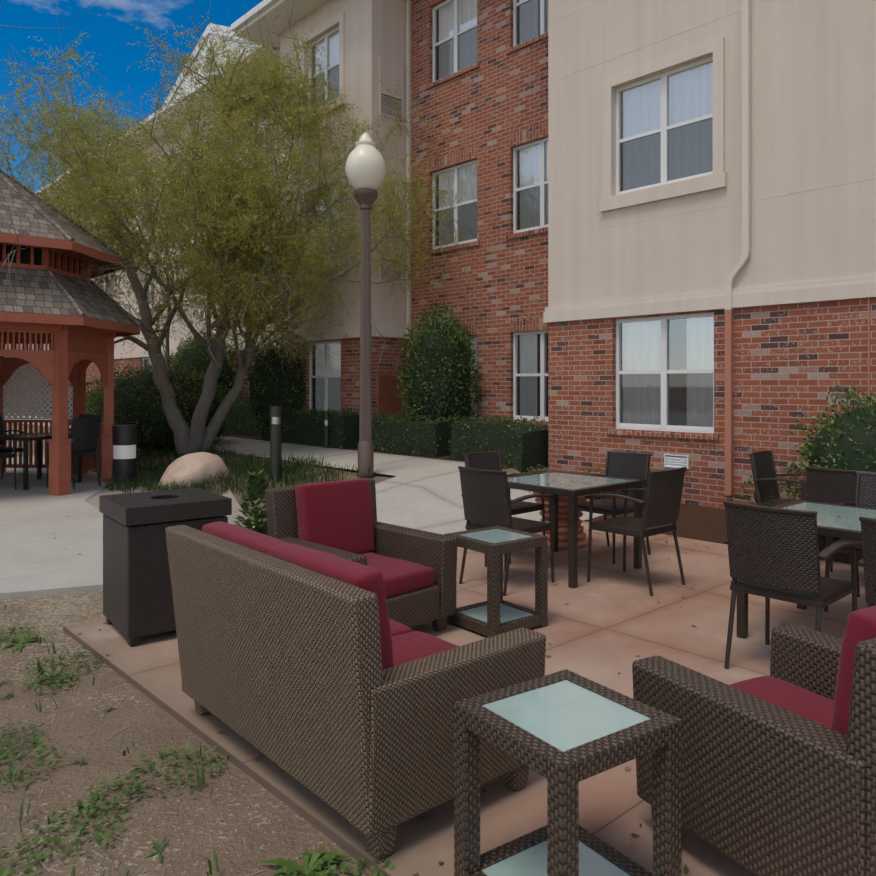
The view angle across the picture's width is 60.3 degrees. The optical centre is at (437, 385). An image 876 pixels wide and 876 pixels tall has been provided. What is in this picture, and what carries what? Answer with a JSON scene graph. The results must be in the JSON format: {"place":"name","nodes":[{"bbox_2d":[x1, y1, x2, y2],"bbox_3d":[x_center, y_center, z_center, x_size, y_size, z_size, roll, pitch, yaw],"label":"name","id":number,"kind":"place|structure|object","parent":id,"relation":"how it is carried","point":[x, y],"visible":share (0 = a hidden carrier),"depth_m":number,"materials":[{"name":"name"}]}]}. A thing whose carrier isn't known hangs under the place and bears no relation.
{"place":"outdoors","nodes":[
{"label":"outdoors","id":0,"kind":"place"},
{"bbox_2d":[0,606,224,875],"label":"weeds","id":1,"kind":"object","parent":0,"point":[11,773],"depth_m":2.86,"materials":[{"name":"green plant"}]},
{"bbox_2d":[0,0,262,191],"label":"sky","id":2,"kind":"structure","parent":0,"point":[107,23],"materials":[{"name":"blue"}]},
{"bbox_2d":[0,422,858,875],"bbox_3d":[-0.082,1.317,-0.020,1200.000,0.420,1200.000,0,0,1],"label":"terrain","id":3,"kind":"structure","parent":0,"point":[254,814],"depth_m":2.90,"materials":[{"name":"brown soil"}]},
{"bbox_2d":[0,457,111,592],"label":"concrete pavement","id":4,"kind":"structure","parent":3,"relation":"on","point":[42,552],"depth_m":7.49,"materials":[{"name":"grey concrete"}]},
{"bbox_2d":[0,432,81,489],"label":"table","id":5,"kind":"object","parent":4,"relation":"on","point":[26,438],"visible":0.81,"depth_m":11.00,"materials":[{"name":"black metal"}]},
{"bbox_2d":[0,584,102,598],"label":"gazebo slab edge","id":6,"kind":"object","parent":4,"relation":"attached to","point":[49,591],"depth_m":5.49,"materials":[{"name":"grey concrete"}]},
{"bbox_2d":[0,169,141,495],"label":"gazebo","id":7,"kind":"object","parent":3,"relation":"on","point":[80,332],"visible":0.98,"depth_m":10.49,"materials":[{"name":"paint"}]},
{"bbox_2d":[0,435,17,489],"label":"chair","id":8,"kind":"object","parent":7,"relation":"on","point":[6,455],"visible":1,"depth_m":10.68,"materials":[{"name":"grey metal"}]},
{"bbox_2d":[0,415,25,478],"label":"chair","id":9,"kind":"object","parent":7,"relation":"on","point":[4,449],"visible":0.79,"depth_m":11.82,"materials":[{"name":"grey metal"}]},
{"bbox_2d":[45,417,100,488],"bbox_3d":[-5.316,0.982,11.031,0.604,1.011,0.520,0,0,25],"label":"chair","id":10,"kind":"object","parent":7,"relation":"on","point":[85,434],"visible":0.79,"depth_m":10.92,"materials":[{"name":"grey"}]},
{"bbox_2d":[49,414,100,481],"bbox_3d":[-5.733,0.982,11.961,0.520,1.011,0.604,0,0,25],"label":"chair","id":11,"kind":"object","parent":7,"relation":"on","point":[88,416],"visible":0.21,"depth_m":12.19,"materials":[{"name":"grey metal"}]},
{"bbox_2d":[68,391,103,438],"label":"shrub","id":12,"kind":"object","parent":3,"relation":"on","point":[96,407],"visible":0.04,"depth_m":16.64,"materials":[{"name":"green plant"}]},
{"bbox_2d":[112,425,136,482],"bbox_3d":[-4.844,1.059,11.646,0.358,0.877,0.358,0,0,1],"label":"wide path bollard","id":13,"kind":"object","parent":3,"relation":"on","point":[124,443],"visible":0.83,"depth_m":11.50,"materials":[{"name":"grey metal"}]},
{"bbox_2d":[86,356,245,456],"bbox_3d":[-5.480,0.474,14.802,3.358,2.094,2.487,0,0,1],"label":"shrub","id":14,"kind":"object","parent":3,"relation":"on","point":[137,399],"visible":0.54,"depth_m":14.13,"materials":[{"name":"green plant"}]},
{"bbox_2d":[85,483,254,527],"bbox_3d":[-2.887,1.463,8.784,1.789,0.057,7.190,0,0,-33],"label":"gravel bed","id":15,"kind":"object","parent":3,"relation":"on","point":[93,500],"visible":0.04,"depth_m":9.82,"materials":[{"name":"beige gravel"}]},
{"bbox_2d":[233,469,268,534],"bbox_3d":[-1.505,1.098,6.283,0.445,0.798,0.435,0,0,40],"label":"shrub","id":16,"kind":"object","parent":15,"relation":"on","point":[253,478],"visible":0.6,"depth_m":6.29,"materials":[{"name":"plant"}]},
{"bbox_2d":[159,452,228,489],"bbox_3d":[-3.588,1.270,11.118,0.765,0.560,1.025,0,0,32],"label":"boulder","id":17,"kind":"object","parent":3,"relation":"on","point":[199,466],"visible":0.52,"depth_m":10.89,"materials":[{"name":"stone"}]},
{"bbox_2d":[0,616,393,875],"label":"soil weeds","id":18,"kind":"object","parent":3,"relation":"on","point":[318,859],"visible":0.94,"depth_m":2.72,"materials":[{"name":"green plant"}]},
{"bbox_2d":[170,329,238,398],"bbox_3d":[-5.809,-0.135,18.803,1.993,2.589,1.827,0,0,1],"label":"tall shrub","id":19,"kind":"object","parent":3,"relation":"on","point":[197,357],"visible":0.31,"depth_m":18.41,"materials":[{"name":"green plant"}]},
{"bbox_2d":[214,394,241,442],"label":"shrub","id":20,"kind":"object","parent":3,"relation":"on","point":[222,430],"visible":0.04,"depth_m":15.32,"materials":[{"name":"green plant"}]},
{"bbox_2d":[96,445,376,495],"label":"ground cover grass","id":21,"kind":"structure","parent":3,"relation":"on","point":[246,465],"depth_m":10.96,"materials":[{"name":"green plant"}]},
{"bbox_2d":[0,0,519,455],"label":"tree","id":22,"kind":"object","parent":3,"relation":"on","point":[229,231],"visible":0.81,"depth_m":12.43,"materials":[{"name":"green plant"}]},
{"bbox_2d":[270,406,281,479],"bbox_3d":[-2.311,0.826,10.739,0.162,1.045,0.162,0,0,1],"label":"bollard light","id":23,"kind":"object","parent":3,"relation":"on","point":[275,440],"visible":0.94,"depth_m":10.67,"materials":[{"name":"grey metal"}]},
{"bbox_2d":[4,413,603,534],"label":"concrete sidewalk","id":24,"kind":"structure","parent":3,"relation":"on","point":[420,493],"depth_m":9.54,"materials":[{"name":"grey concrete"}]},
{"bbox_2d":[345,132,385,476],"bbox_3d":[-0.995,-1.114,10.359,0.559,4.722,0.559,0,0,-16],"label":"lamp post","id":25,"kind":"object","parent":3,"relation":"on","point":[365,169],"visible":1,"depth_m":10.29,"materials":[{"name":"brown metal"}]},
{"bbox_2d":[14,411,862,565],"bbox_3d":[-7.724,1.281,20.327,2.531,0.420,56.000,0,0,-43],"label":"mulch bed","id":26,"kind":"object","parent":3,"relation":"on","point":[701,523],"depth_m":8.00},
{"bbox_2d":[44,394,262,436],"bbox_3d":[-8.788,0.699,22.192,1.069,0.875,15.844,0,0,-42],"label":"box hedge","id":27,"kind":"object","parent":26,"relation":"on","point":[245,431],"visible":0.06,"depth_m":16.70,"materials":[{"name":"green plant"}]},
{"bbox_2d":[236,337,315,438],"bbox_3d":[-3.282,0.052,15.257,1.645,2.172,0.966,0,0,1],"label":"tall shrub","id":28,"kind":"object","parent":26,"relation":"on","point":[267,389],"visible":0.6,"depth_m":15.03,"materials":[{"name":"green plant"}]},
{"bbox_2d":[257,407,359,448],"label":"hedge","id":29,"kind":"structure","parent":26,"relation":"on","point":[302,427],"depth_m":13.89,"materials":[{"name":"green plant"}]},
{"bbox_2d":[324,414,329,447],"bbox_3d":[-2.006,0.826,13.563,0.110,0.620,0.110,0,0,1],"label":"path bollard","id":30,"kind":"object","parent":26,"relation":"on","point":[326,430],"visible":0.9,"depth_m":13.51,"materials":[{"name":"grey metal"}]},
{"bbox_2d":[372,411,465,456],"bbox_3d":[-0.387,0.794,12.499,0.890,0.719,1.935,0,0,-43],"label":"hedge","id":31,"kind":"object","parent":26,"relation":"on","point":[399,434],"visible":0.92,"depth_m":12.09,"materials":[{"name":"green plant"}]},
{"bbox_2d":[393,300,483,421],"bbox_3d":[0.030,-0.146,12.670,1.423,2.540,1.418,0,0,38],"label":"tall shrub","id":32,"kind":"object","parent":26,"relation":"on","point":[437,378],"visible":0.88,"depth_m":12.31,"materials":[{"name":"green plant"}]},
{"bbox_2d":[448,414,547,472],"bbox_3d":[0.896,0.824,11.082,0.874,0.804,1.561,0,0,-43],"label":"hedge","id":33,"kind":"object","parent":26,"relation":"on","point":[521,446],"visible":0.94,"depth_m":10.70,"materials":[{"name":"green plant"}]},
{"bbox_2d":[523,464,547,492],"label":"shrub","id":34,"kind":"object","parent":26,"relation":"on","point":[544,469],"visible":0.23,"depth_m":9.74,"materials":[{"name":"green plant"}]},
{"bbox_2d":[582,464,605,498],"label":"shrub","id":35,"kind":"object","parent":26,"relation":"on","point":[598,470],"visible":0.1,"depth_m":9.45,"materials":[{"name":"green plant"}]},
{"bbox_2d":[738,471,796,504],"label":"shrub","id":36,"kind":"object","parent":26,"relation":"on","point":[768,498],"visible":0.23,"depth_m":7.88,"materials":[{"name":"green plant"}]},
{"bbox_2d":[5,0,875,508],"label":"hotel building","id":37,"kind":"structure","parent":3,"relation":"on","point":[663,254],"depth_m":9.78,"materials":[{"name":"brick"}]},
{"bbox_2d":[63,521,867,875],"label":"patio slab","id":38,"kind":"structure","parent":3,"relation":"on","point":[607,623],"depth_m":4.22,"materials":[{"name":"concrete"}]},
{"bbox_2d":[99,488,231,646],"bbox_3d":[-1.701,1.097,4.689,0.620,0.800,0.620,0,0,-37],"label":"trash can","id":39,"kind":"object","parent":38,"relation":"on","point":[137,597],"visible":0.56,"depth_m":4.39,"materials":[{"name":"black"}]},
{"bbox_2d":[165,521,545,858],"bbox_3d":[-0.414,1.051,3.104,0.868,0.892,1.522,0,0,-41],"label":"wicker loveseat","id":40,"kind":"object","parent":38,"relation":"on","point":[321,675],"visible":1,"depth_m":2.56,"materials":[{"name":"wicker"}]},
{"bbox_2d":[265,478,457,630],"bbox_3d":[-0.477,1.053,4.612,0.842,0.888,0.868,0,0,-45],"label":"armchair","id":41,"kind":"object","parent":38,"relation":"on","point":[417,568],"visible":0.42,"depth_m":4.61,"materials":[{"name":"fabric"}]},
{"bbox_2d":[25,480,841,875],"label":"fallen leaves","id":42,"kind":"object","parent":38,"relation":"on","point":[627,768],"visible":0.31,"depth_m":2.93,"materials":[{"name":"brown plant"}]},
{"bbox_2d":[444,526,547,637],"bbox_3d":[0.360,1.217,4.713,0.460,0.559,0.460,0,0,-39],"label":"wicker side table","id":43,"kind":"object","parent":38,"relation":"on","point":[495,613],"visible":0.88,"depth_m":4.63,"materials":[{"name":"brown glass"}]},
{"bbox_2d":[463,451,544,563],"bbox_3d":[0.573,1.055,6.677,0.520,0.887,0.604,0,0,-44],"label":"dining chair","id":44,"kind":"object","parent":38,"relation":"on","point":[488,460],"visible":0.29,"depth_m":6.78,"materials":[{"name":"wicker"}]},
{"bbox_2d":[458,466,556,595],"bbox_3d":[0.502,1.055,5.688,0.604,0.887,0.520,0,0,-43],"label":"dining chair","id":45,"kind":"object","parent":38,"relation":"on","point":[487,502],"visible":0.85,"depth_m":5.51,"materials":[{"name":"wicker"}]},
{"bbox_2d":[533,492,589,548],"bbox_3d":[1.161,1.217,7.110,0.564,0.560,0.564,0,0,1],"label":"planter pot","id":46,"kind":"object","parent":38,"relation":"on","point":[563,523],"visible":0.38,"depth_m":6.92,"materials":[{"name":"ceramic"}]},
{"bbox_2d":[485,471,642,588],"bbox_3d":[1.025,1.137,6.182,0.920,0.720,0.920,0,0,-43],"label":"dining table","id":47,"kind":"object","parent":38,"relation":"on","point":[572,486],"visible":0.81,"depth_m":5.98,"materials":[{"name":"brown metal"}]},
{"bbox_2d":[454,669,681,875],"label":"wicker side table","id":48,"kind":"object","parent":38,"relation":"on","point":[565,732],"visible":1,"depth_m":2.12,"materials":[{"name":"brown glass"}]},
{"bbox_2d":[578,451,650,563],"bbox_3d":[1.534,1.055,6.660,0.604,0.887,0.520,0,0,-40],"label":"dining chair","id":49,"kind":"object","parent":38,"relation":"on","point":[629,465],"visible":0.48,"depth_m":6.74,"materials":[{"name":"wicker"}]},
{"bbox_2d":[585,467,686,595],"bbox_3d":[1.512,1.055,5.682,0.520,0.887,0.604,0,0,-42],"label":"dining chair","id":50,"kind":"object","parent":38,"relation":"on","point":[662,501],"visible":1,"depth_m":5.51,"materials":[{"name":"wicker"}]},
{"bbox_2d":[632,606,875,875],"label":"wicker armchair","id":51,"kind":"object","parent":38,"relation":"on","point":[779,771],"visible":0.83,"depth_m":2.12,"materials":[{"name":"wicker"}]},
{"bbox_2d":[749,450,806,506],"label":"dining chair","id":52,"kind":"object","parent":38,"relation":"on","point":[765,478],"visible":0.56,"depth_m":6.88,"materials":[{"name":"wicker"}]},
{"bbox_2d":[723,501,861,668],"bbox_3d":[1.855,1.055,3.984,0.604,0.887,0.520,0,0,-43],"label":"dining chair","id":53,"kind":"object","parent":38,"relation":"on","point":[773,553],"visible":0.94,"depth_m":3.81,"materials":[{"name":"wicker"}]},
{"bbox_2d":[737,500,875,638],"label":"dining table","id":54,"kind":"object","parent":38,"relation":"on","point":[846,524],"visible":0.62,"depth_m":4.46,"materials":[{"name":"glass"}]},
{"bbox_2d":[800,478,841,538],"bbox_3d":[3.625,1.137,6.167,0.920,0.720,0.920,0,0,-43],"label":"dining chair","id":55,"kind":"object","parent":38,"relation":"on","point":[803,484],"visible":0.08,"depth_m":6.18,"materials":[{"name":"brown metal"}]},
{"bbox_2d":[805,466,873,571],"bbox_3d":[3.108,1.055,5.669,0.604,0.887,0.520,0,0,-43],"label":"dining chair","id":56,"kind":"object","parent":38,"relation":"on","point":[831,486],"visible":0.48,"depth_m":5.52,"materials":[{"name":"wicker"}]},
{"bbox_2d":[824,471,875,611],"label":"dining chair","id":57,"kind":"object","parent":38,"relation":"on","point":[865,492],"visible":0.52,"depth_m":5.26,"materials":[{"name":"wicker"}]},
{"bbox_2d":[858,517,875,606],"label":"dining chair","id":58,"kind":"object","parent":38,"relation":"on","point":[867,561],"visible":0.54,"depth_m":3.49,"materials":[{"name":"wicker"}]},
{"bbox_2d":[781,384,875,496],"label":"holly shrub","id":59,"kind":"object","parent":3,"relation":"on","point":[846,440],"visible":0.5,"depth_m":6.72,"materials":[{"name":"green plant"}]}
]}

